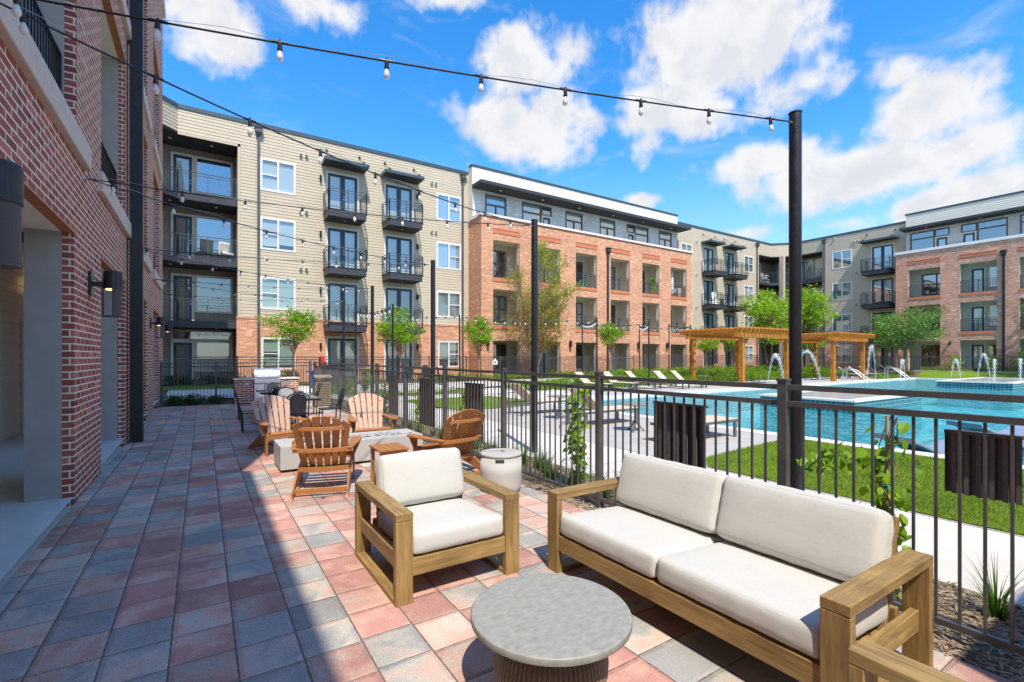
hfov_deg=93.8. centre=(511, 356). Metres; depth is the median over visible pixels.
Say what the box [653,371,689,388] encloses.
pool lounger
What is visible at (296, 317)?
young tree
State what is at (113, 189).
string lights
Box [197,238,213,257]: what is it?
patio chair
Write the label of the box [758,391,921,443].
pool island
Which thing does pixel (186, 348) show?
patio door
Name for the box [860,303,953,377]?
garden tree
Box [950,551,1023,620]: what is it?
grass tuft
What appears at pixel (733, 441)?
pool deck
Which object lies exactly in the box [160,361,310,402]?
metal fence
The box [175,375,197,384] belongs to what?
shrub
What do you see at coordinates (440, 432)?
grass tuft
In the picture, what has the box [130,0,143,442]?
steel column
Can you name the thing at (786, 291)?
window
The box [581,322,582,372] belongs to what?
string light pole
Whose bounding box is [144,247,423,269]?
string lights
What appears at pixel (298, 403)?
bistro chair
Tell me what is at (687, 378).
shrub
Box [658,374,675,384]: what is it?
shrub
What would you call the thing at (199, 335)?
window
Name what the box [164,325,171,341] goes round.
wall lamp
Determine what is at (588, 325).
string lights
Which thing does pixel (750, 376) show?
shrub
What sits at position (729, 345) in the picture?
young tree
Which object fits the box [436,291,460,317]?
window
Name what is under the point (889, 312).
french door
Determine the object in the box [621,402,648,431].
round table
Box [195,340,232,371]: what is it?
window
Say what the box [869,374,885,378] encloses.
shrub
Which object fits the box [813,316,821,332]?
window
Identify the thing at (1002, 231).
window
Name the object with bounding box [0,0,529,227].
string lights
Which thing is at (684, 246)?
window
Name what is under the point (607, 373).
pool lounger
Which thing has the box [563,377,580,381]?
shrub
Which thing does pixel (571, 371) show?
shrub
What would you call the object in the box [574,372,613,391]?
pool lounger
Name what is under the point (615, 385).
shrub
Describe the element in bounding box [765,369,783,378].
shrub
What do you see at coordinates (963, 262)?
apartment building
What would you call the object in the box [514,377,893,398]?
deck
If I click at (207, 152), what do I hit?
apartment building
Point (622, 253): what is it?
apartment building
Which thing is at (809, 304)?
garden tree
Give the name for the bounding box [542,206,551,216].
window
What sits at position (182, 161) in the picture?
patio door
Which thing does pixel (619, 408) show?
pool lounger
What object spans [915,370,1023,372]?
curb
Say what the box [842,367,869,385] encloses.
pool handrail
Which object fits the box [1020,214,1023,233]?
window
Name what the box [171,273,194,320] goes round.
patio door
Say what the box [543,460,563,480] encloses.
grass tuft
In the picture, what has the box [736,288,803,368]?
garden tree
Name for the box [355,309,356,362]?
string light pole
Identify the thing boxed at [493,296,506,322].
window
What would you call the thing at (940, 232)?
window
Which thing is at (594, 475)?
grass tuft
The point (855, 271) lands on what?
apartment building
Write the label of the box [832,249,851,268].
window
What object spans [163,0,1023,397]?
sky
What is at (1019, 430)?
ledge lounger
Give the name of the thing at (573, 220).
window
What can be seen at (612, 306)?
window
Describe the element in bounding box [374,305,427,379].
young tree
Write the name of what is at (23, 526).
porch floor
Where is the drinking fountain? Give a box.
[306,363,316,387]
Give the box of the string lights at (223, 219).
[88,177,428,268]
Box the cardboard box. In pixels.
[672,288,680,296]
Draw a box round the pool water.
[563,379,1023,447]
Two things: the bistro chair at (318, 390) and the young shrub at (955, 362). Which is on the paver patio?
the bistro chair at (318, 390)
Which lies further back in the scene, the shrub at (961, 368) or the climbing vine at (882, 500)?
the shrub at (961, 368)
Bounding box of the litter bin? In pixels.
[311,375,331,406]
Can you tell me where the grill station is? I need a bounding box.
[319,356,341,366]
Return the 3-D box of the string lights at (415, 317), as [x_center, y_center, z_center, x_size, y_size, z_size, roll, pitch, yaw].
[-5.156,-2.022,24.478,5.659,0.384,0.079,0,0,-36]
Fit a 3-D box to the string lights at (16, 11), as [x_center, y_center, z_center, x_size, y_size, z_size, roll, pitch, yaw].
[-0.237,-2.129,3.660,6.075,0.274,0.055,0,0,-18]
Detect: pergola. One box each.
[679,326,788,381]
[779,332,874,380]
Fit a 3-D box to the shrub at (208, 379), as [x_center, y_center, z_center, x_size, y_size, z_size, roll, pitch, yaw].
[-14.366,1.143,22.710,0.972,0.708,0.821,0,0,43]
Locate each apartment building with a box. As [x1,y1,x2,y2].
[163,95,468,383]
[466,164,692,377]
[677,221,915,369]
[894,190,1023,371]
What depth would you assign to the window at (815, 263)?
49.97 m
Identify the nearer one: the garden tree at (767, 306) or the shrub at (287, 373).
the shrub at (287, 373)
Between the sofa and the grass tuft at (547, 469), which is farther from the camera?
the grass tuft at (547, 469)
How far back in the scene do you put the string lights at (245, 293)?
15.62 m
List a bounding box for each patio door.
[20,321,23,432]
[171,151,194,193]
[171,212,194,256]
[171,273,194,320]
[171,340,194,382]
[538,256,546,282]
[538,343,546,372]
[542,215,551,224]
[627,232,634,240]
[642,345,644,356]
[802,260,805,280]
[802,347,805,365]
[935,235,948,246]
[961,231,976,242]
[970,266,985,292]
[970,305,985,331]
[970,343,985,369]
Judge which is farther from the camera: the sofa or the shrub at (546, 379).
the shrub at (546, 379)
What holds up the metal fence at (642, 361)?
on the ground at (915, 374)
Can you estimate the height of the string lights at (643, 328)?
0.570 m
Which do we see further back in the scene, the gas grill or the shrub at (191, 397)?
the gas grill
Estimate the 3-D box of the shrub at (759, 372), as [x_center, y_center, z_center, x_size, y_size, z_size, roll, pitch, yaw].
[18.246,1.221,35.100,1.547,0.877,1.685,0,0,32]
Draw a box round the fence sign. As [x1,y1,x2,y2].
[492,359,497,364]
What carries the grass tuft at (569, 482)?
on the mulch bed
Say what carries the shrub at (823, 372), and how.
on the ground at (915, 374)
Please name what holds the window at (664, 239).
in the apartment building at (622, 253)
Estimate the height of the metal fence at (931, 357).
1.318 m
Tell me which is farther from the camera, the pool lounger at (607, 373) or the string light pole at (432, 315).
the pool lounger at (607, 373)
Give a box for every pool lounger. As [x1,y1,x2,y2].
[507,383,570,415]
[563,388,637,427]
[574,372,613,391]
[604,371,638,388]
[624,371,660,388]
[648,415,737,436]
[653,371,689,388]
[670,370,706,387]
[838,367,868,378]
[848,366,877,377]
[867,366,896,376]
[876,362,901,371]
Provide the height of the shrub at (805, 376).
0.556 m
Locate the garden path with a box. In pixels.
[164,386,528,401]
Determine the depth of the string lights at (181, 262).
11.49 m
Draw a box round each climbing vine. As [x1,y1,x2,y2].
[360,367,369,392]
[379,382,386,411]
[412,389,424,429]
[458,388,464,427]
[559,389,589,484]
[796,416,922,596]
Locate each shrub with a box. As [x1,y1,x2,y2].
[163,374,188,385]
[163,394,190,405]
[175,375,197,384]
[180,393,208,404]
[198,374,217,383]
[207,394,228,403]
[213,375,232,383]
[280,369,298,376]
[449,371,466,380]
[474,373,486,380]
[511,374,521,378]
[539,377,551,382]
[548,377,575,389]
[559,370,573,373]
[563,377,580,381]
[589,379,612,386]
[608,367,628,375]
[613,376,631,387]
[620,369,645,376]
[630,366,650,372]
[639,374,656,385]
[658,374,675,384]
[663,368,687,374]
[684,376,699,379]
[688,373,711,380]
[698,369,720,380]
[708,375,725,380]
[717,371,738,381]
[745,372,757,380]
[747,372,766,380]
[750,368,770,377]
[755,365,772,371]
[761,373,778,379]
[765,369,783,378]
[802,373,812,377]
[804,370,821,377]
[810,368,829,377]
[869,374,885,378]
[919,366,937,370]
[934,365,951,370]
[948,355,964,370]
[959,366,973,370]
[982,346,1000,370]
[1005,366,1023,371]
[1010,349,1023,371]
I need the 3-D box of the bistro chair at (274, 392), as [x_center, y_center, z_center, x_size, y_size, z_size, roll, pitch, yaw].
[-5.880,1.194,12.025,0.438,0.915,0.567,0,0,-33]
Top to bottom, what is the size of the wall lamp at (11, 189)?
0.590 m
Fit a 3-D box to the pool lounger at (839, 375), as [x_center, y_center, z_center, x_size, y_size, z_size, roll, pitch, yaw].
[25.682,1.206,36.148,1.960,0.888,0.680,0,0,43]
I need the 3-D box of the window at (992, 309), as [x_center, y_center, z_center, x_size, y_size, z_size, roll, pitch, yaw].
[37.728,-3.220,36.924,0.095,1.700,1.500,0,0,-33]
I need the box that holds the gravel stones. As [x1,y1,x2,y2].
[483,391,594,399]
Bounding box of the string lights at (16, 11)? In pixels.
[11,0,789,131]
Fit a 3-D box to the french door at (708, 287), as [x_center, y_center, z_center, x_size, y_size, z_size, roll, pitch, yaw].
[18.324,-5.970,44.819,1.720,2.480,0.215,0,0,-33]
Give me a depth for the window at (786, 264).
52.45 m
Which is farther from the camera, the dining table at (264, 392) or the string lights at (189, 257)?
the dining table at (264, 392)
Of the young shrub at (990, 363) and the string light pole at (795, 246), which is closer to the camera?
the string light pole at (795, 246)
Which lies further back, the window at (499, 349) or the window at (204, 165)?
the window at (499, 349)
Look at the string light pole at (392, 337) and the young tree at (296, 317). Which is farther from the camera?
the young tree at (296, 317)
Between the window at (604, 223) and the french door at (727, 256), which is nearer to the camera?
the window at (604, 223)
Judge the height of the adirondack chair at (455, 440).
0.958 m
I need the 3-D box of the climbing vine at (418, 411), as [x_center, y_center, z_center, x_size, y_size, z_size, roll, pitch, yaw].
[-2.033,1.169,10.524,0.321,0.983,0.444,0,0,7]
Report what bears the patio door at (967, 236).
in the apartment building at (963, 262)
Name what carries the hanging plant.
hanging from the apartment building at (622, 253)
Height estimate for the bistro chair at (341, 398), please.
0.915 m
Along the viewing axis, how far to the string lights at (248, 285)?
14.42 m
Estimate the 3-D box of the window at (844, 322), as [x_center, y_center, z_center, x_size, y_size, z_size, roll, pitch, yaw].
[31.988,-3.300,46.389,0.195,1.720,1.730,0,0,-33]
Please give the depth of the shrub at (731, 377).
31.08 m
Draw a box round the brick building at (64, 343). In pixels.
[0,0,165,588]
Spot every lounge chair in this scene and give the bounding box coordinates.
[355,447,518,607]
[848,638,964,681]
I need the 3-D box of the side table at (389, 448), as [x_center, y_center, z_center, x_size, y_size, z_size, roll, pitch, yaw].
[-1.586,1.401,6.168,0.382,0.497,0.460,0,0,-33]
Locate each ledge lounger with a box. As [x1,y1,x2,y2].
[874,433,944,454]
[946,420,1023,443]
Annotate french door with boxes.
[326,170,358,211]
[326,225,358,267]
[326,281,358,324]
[326,336,358,379]
[384,182,413,220]
[384,234,413,273]
[384,286,413,326]
[384,337,413,378]
[703,246,713,271]
[703,279,713,304]
[703,312,713,328]
[703,348,712,368]
[724,251,734,273]
[724,282,734,306]
[724,313,734,326]
[724,345,734,366]
[871,242,894,269]
[871,276,894,303]
[871,310,894,336]
[871,344,894,369]
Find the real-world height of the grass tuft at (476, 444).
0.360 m
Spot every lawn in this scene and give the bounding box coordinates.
[163,384,308,390]
[408,397,529,409]
[707,440,1023,533]
[915,371,1023,378]
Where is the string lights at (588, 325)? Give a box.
[582,320,595,327]
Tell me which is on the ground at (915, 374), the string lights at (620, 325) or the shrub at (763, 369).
the shrub at (763, 369)
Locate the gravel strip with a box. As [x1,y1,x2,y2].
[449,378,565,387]
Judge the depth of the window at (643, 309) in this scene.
39.60 m
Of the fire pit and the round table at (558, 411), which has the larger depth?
the round table at (558, 411)
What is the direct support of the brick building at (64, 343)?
on the ground at (915, 374)
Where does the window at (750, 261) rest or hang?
in the apartment building at (855, 271)
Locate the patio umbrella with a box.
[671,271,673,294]
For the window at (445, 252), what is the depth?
30.28 m
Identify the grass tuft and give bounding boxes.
[175,371,180,384]
[433,421,442,439]
[472,434,486,449]
[485,435,500,448]
[514,440,533,466]
[524,446,553,469]
[532,444,556,472]
[541,460,563,477]
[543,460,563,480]
[557,455,593,484]
[557,466,582,485]
[585,468,613,480]
[587,477,614,498]
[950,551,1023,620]
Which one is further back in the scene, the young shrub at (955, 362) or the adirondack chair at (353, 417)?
the young shrub at (955, 362)
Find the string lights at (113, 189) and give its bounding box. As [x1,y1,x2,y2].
[88,177,526,230]
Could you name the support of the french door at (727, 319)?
in the apartment building at (855, 271)
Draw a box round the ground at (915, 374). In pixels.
[115,369,922,449]
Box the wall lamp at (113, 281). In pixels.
[88,270,122,317]
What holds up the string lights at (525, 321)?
hanging from the string light pole at (596, 344)
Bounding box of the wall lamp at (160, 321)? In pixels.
[150,317,164,337]
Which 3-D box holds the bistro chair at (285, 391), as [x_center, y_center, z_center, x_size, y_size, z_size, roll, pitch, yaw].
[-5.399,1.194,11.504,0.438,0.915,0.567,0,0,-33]
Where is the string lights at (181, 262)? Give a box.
[144,250,366,291]
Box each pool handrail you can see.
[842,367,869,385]
[884,366,909,383]
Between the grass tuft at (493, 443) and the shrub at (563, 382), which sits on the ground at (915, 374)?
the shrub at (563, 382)
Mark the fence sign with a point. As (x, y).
(494, 361)
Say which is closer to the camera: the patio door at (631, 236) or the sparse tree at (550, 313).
the sparse tree at (550, 313)
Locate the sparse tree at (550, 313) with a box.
[460,239,602,372]
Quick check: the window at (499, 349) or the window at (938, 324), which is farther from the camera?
the window at (938, 324)
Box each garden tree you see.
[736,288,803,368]
[777,283,839,368]
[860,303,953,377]
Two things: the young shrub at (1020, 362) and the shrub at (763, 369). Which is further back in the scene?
the shrub at (763, 369)
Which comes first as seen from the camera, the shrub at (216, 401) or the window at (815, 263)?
the shrub at (216, 401)
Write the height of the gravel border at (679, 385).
0.011 m
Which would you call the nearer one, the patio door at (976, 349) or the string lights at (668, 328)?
the string lights at (668, 328)
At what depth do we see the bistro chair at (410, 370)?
22.75 m
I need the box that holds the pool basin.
[562,380,1023,448]
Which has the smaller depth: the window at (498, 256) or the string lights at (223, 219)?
the string lights at (223, 219)
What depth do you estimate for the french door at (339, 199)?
26.75 m
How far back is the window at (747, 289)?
48.37 m
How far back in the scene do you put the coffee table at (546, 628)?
2.19 m
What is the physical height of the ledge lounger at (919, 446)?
0.563 m
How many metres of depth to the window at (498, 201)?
31.62 m
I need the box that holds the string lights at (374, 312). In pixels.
[357,307,390,317]
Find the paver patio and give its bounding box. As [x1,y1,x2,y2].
[0,401,1012,681]
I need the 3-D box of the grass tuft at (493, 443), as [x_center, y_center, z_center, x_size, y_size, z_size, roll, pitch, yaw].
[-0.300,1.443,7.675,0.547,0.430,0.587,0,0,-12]
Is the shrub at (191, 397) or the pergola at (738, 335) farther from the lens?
the pergola at (738, 335)
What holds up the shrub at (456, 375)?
on the ground at (915, 374)
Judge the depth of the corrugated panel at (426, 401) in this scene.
9.38 m
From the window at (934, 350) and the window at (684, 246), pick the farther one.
the window at (684, 246)
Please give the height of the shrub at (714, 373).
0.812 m
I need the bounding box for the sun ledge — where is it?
[900,417,1023,448]
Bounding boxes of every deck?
[438,404,1023,536]
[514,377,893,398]
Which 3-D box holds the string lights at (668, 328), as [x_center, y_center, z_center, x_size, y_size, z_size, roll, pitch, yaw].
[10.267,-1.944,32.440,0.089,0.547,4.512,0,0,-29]
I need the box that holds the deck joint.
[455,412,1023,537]
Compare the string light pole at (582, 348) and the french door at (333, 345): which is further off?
the string light pole at (582, 348)
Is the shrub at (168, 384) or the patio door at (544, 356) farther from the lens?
the patio door at (544, 356)
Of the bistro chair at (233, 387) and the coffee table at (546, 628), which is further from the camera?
the bistro chair at (233, 387)
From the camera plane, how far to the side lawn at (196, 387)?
20.56 m
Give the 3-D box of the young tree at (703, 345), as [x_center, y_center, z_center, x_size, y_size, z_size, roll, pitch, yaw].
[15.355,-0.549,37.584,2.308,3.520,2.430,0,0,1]
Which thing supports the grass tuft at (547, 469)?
on the mulch bed
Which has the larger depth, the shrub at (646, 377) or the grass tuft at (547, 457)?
the shrub at (646, 377)
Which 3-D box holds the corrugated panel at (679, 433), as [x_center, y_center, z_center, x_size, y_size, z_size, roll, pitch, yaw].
[1.554,0.920,4.443,0.062,0.980,0.570,0,0,-33]
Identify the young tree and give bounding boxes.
[254,305,322,376]
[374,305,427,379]
[460,316,501,380]
[595,322,630,370]
[696,339,720,366]
[720,339,751,365]
[802,340,826,362]
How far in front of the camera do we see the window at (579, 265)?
35.87 m
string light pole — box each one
[341,299,344,386]
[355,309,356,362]
[371,286,373,406]
[392,304,393,374]
[429,260,434,378]
[459,315,459,375]
[530,219,537,452]
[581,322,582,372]
[596,318,597,371]
[639,325,639,369]
[648,321,649,385]
[668,324,669,369]
[690,325,690,374]
[788,110,801,489]
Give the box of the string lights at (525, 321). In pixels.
[464,316,588,324]
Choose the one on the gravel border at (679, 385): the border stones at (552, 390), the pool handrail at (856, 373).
the border stones at (552, 390)
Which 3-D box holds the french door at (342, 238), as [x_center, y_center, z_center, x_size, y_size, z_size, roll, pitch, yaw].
[-9.494,-5.970,26.807,1.800,2.480,0.215,0,0,-33]
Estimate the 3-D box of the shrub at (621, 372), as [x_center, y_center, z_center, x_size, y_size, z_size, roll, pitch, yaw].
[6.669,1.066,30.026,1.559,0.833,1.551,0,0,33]
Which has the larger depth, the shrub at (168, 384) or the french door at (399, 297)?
the french door at (399, 297)
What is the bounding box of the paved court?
[357,383,455,392]
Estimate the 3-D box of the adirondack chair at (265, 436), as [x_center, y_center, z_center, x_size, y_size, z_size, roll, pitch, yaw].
[-4.112,1.171,8.391,1.113,0.958,0.860,0,0,44]
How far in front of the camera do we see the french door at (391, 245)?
28.52 m
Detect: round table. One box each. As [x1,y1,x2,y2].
[547,395,568,419]
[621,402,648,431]
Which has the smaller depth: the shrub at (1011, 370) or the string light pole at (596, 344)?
the string light pole at (596, 344)
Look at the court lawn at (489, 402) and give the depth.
17.16 m
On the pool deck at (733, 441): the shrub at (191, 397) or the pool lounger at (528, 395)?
the pool lounger at (528, 395)
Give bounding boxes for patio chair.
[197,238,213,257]
[217,242,234,260]
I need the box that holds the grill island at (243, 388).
[233,377,299,403]
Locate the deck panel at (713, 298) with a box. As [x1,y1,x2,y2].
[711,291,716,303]
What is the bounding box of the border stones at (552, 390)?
[546,376,857,391]
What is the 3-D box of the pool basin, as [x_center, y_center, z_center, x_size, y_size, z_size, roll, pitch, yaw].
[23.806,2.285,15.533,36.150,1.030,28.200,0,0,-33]
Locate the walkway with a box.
[372,402,1023,601]
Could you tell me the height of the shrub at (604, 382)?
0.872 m
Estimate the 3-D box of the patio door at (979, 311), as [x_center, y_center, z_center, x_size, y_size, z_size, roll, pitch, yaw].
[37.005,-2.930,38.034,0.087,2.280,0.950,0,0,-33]
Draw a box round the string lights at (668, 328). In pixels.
[650,327,687,331]
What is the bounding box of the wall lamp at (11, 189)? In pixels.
[0,158,23,268]
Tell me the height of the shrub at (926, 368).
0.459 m
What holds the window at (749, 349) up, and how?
in the apartment building at (855, 271)
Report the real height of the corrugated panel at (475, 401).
0.920 m
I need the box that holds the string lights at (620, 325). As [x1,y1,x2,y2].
[583,323,646,328]
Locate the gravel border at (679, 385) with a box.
[538,376,852,391]
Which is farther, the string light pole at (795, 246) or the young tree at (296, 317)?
the young tree at (296, 317)
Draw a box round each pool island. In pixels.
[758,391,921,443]
[935,377,1023,409]
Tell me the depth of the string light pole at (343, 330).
19.47 m
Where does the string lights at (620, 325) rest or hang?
hanging from the string light pole at (582, 348)
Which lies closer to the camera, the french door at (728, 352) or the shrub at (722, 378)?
the shrub at (722, 378)
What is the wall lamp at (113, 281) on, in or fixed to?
attached to the brick building at (64, 343)
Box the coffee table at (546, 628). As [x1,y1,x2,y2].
[470,574,632,681]
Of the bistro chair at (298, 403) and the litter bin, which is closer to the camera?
the bistro chair at (298, 403)
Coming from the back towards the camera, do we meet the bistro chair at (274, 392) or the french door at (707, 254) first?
the french door at (707, 254)
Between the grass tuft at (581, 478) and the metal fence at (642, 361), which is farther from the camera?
the metal fence at (642, 361)
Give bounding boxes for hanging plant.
[649,276,656,290]
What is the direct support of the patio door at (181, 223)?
in the apartment building at (207, 152)
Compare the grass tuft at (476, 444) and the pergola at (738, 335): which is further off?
the pergola at (738, 335)
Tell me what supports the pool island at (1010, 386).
on the pool basin
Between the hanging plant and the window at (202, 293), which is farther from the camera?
the hanging plant
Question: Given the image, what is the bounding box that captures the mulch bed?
[331,401,1023,681]
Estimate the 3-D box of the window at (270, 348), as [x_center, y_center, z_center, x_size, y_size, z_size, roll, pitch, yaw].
[-12.214,-0.170,25.047,1.620,1.680,0.195,0,0,-33]
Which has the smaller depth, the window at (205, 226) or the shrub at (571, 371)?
the window at (205, 226)
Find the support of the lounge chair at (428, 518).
on the paver patio
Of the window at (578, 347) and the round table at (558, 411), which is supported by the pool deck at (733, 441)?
the round table at (558, 411)
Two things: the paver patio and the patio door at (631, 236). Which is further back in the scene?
the patio door at (631, 236)
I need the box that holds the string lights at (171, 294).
[168,293,338,303]
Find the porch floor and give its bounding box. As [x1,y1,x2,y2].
[0,401,157,579]
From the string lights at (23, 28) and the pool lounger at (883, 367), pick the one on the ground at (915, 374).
the pool lounger at (883, 367)
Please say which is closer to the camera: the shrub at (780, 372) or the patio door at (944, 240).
the shrub at (780, 372)
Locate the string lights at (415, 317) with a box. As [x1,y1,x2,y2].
[357,310,454,320]
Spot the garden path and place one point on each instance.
(224, 392)
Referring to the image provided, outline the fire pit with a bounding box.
[274,428,422,470]
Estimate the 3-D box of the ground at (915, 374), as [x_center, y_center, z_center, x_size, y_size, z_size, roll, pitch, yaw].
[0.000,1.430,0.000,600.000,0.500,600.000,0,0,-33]
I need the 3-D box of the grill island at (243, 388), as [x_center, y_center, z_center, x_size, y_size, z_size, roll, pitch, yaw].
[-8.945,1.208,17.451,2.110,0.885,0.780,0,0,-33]
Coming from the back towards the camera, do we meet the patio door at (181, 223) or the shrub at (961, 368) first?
the shrub at (961, 368)
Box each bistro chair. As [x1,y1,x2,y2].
[232,385,257,419]
[234,391,261,433]
[264,382,280,407]
[267,387,284,418]
[276,387,297,422]
[285,392,309,427]
[306,383,321,414]
[318,388,345,426]
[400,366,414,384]
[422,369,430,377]
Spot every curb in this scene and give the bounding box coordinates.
[360,404,1023,607]
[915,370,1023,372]
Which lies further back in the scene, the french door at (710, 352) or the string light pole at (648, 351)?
the french door at (710, 352)
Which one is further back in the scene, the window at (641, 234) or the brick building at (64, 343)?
the window at (641, 234)
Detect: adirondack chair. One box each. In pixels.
[248,395,311,456]
[290,416,361,501]
[348,393,398,432]
[407,409,485,474]
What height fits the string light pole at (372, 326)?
4.070 m
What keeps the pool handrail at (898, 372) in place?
attached to the pool coping
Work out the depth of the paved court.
22.12 m
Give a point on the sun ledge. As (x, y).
(994, 427)
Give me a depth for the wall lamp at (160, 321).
13.13 m
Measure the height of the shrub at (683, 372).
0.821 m
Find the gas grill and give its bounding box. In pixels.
[253,368,280,401]
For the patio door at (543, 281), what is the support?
in the apartment building at (622, 253)
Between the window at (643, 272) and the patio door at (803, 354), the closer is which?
the window at (643, 272)
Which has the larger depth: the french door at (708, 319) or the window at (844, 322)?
the window at (844, 322)
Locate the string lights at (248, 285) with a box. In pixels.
[157,278,346,292]
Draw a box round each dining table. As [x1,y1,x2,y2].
[256,389,303,417]
[269,395,320,431]
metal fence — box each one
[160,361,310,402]
[173,354,782,387]
[313,361,1023,655]
[819,355,1023,371]
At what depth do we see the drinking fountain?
20.54 m
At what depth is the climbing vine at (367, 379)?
14.45 m
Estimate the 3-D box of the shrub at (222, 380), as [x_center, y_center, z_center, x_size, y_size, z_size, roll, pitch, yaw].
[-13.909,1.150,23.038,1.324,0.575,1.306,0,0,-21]
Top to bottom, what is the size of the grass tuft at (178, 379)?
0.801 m
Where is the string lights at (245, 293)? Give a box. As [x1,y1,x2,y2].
[155,278,340,303]
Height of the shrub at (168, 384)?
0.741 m
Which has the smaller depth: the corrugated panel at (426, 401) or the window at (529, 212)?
the corrugated panel at (426, 401)
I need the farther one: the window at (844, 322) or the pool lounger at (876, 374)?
the window at (844, 322)
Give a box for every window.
[172,330,232,340]
[195,156,232,197]
[195,215,232,254]
[195,275,232,313]
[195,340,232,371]
[260,157,295,195]
[260,216,295,252]
[260,276,295,310]
[261,337,295,368]
[436,193,460,223]
[436,241,460,270]
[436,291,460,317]
[438,341,458,366]
[485,194,505,215]
[493,250,506,277]
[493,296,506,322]
[493,343,506,369]
[522,202,541,222]
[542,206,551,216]
[565,211,582,230]
[576,262,582,285]
[576,302,582,325]
[576,345,581,367]
[600,218,614,236]
[611,267,614,288]
[611,305,614,326]
[627,224,634,233]
[635,226,648,242]
[642,271,644,291]
[642,308,644,326]
[659,231,671,247]
[681,243,691,250]
[744,255,753,272]
[744,285,753,301]
[744,316,753,326]
[745,345,753,361]
[777,263,788,282]
[777,291,788,303]
[807,258,821,277]
[807,346,821,364]
[808,287,821,306]
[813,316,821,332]
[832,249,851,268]
[832,281,851,300]
[832,313,851,331]
[836,345,851,362]
[910,230,934,249]
[922,273,939,294]
[922,309,939,330]
[922,345,939,365]
[934,227,948,236]
[961,222,976,232]
[977,217,1007,239]
[988,265,996,287]
[988,304,996,326]
[988,343,996,364]
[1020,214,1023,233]
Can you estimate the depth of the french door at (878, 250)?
43.53 m
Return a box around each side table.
[369,442,408,481]
[480,448,541,492]
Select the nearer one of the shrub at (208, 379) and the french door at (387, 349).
the shrub at (208, 379)
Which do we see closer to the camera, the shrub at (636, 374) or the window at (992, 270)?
the shrub at (636, 374)
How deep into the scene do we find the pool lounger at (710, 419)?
9.87 m
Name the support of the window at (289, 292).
in the apartment building at (207, 152)
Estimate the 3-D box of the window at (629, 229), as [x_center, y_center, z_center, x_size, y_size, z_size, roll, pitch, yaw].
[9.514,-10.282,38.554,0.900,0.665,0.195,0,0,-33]
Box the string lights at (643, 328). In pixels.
[640,324,647,330]
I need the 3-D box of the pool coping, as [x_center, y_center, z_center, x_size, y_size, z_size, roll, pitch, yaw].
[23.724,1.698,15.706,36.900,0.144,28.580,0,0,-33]
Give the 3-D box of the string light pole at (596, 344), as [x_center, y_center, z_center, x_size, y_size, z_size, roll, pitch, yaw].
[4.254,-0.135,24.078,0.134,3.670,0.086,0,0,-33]
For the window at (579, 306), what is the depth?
35.83 m
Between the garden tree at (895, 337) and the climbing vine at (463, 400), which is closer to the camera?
the climbing vine at (463, 400)
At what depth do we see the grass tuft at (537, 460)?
7.05 m
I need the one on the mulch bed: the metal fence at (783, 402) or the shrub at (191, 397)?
the metal fence at (783, 402)
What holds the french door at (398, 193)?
in the apartment building at (207, 152)
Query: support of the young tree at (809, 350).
on the ground at (915, 374)
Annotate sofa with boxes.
[548,453,932,681]
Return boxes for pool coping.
[543,377,1023,468]
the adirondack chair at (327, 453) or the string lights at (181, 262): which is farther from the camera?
the string lights at (181, 262)
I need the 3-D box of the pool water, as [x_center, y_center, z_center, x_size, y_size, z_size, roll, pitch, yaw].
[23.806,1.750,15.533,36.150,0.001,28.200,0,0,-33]
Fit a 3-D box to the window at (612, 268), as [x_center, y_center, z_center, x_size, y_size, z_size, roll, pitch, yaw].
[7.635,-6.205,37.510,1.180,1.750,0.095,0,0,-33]
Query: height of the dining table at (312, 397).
0.752 m
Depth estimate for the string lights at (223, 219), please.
7.36 m
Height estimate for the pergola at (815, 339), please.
3.300 m
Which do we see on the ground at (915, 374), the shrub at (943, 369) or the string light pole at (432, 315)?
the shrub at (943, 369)
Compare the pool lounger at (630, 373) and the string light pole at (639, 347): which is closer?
the pool lounger at (630, 373)
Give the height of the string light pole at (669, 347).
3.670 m
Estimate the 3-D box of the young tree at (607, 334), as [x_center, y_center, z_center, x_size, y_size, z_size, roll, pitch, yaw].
[6.716,-0.531,32.263,2.585,3.765,2.040,0,0,-33]
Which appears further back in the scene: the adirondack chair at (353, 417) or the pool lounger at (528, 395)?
the pool lounger at (528, 395)
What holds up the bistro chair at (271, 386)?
on the paver patio
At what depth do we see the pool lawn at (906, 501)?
6.15 m
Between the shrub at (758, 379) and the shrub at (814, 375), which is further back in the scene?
the shrub at (814, 375)
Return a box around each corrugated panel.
[389,375,397,415]
[420,378,435,426]
[464,382,485,442]
[653,401,708,467]
[944,429,1023,505]
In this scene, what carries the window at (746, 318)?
in the apartment building at (855, 271)
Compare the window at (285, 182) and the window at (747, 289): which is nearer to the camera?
the window at (285, 182)

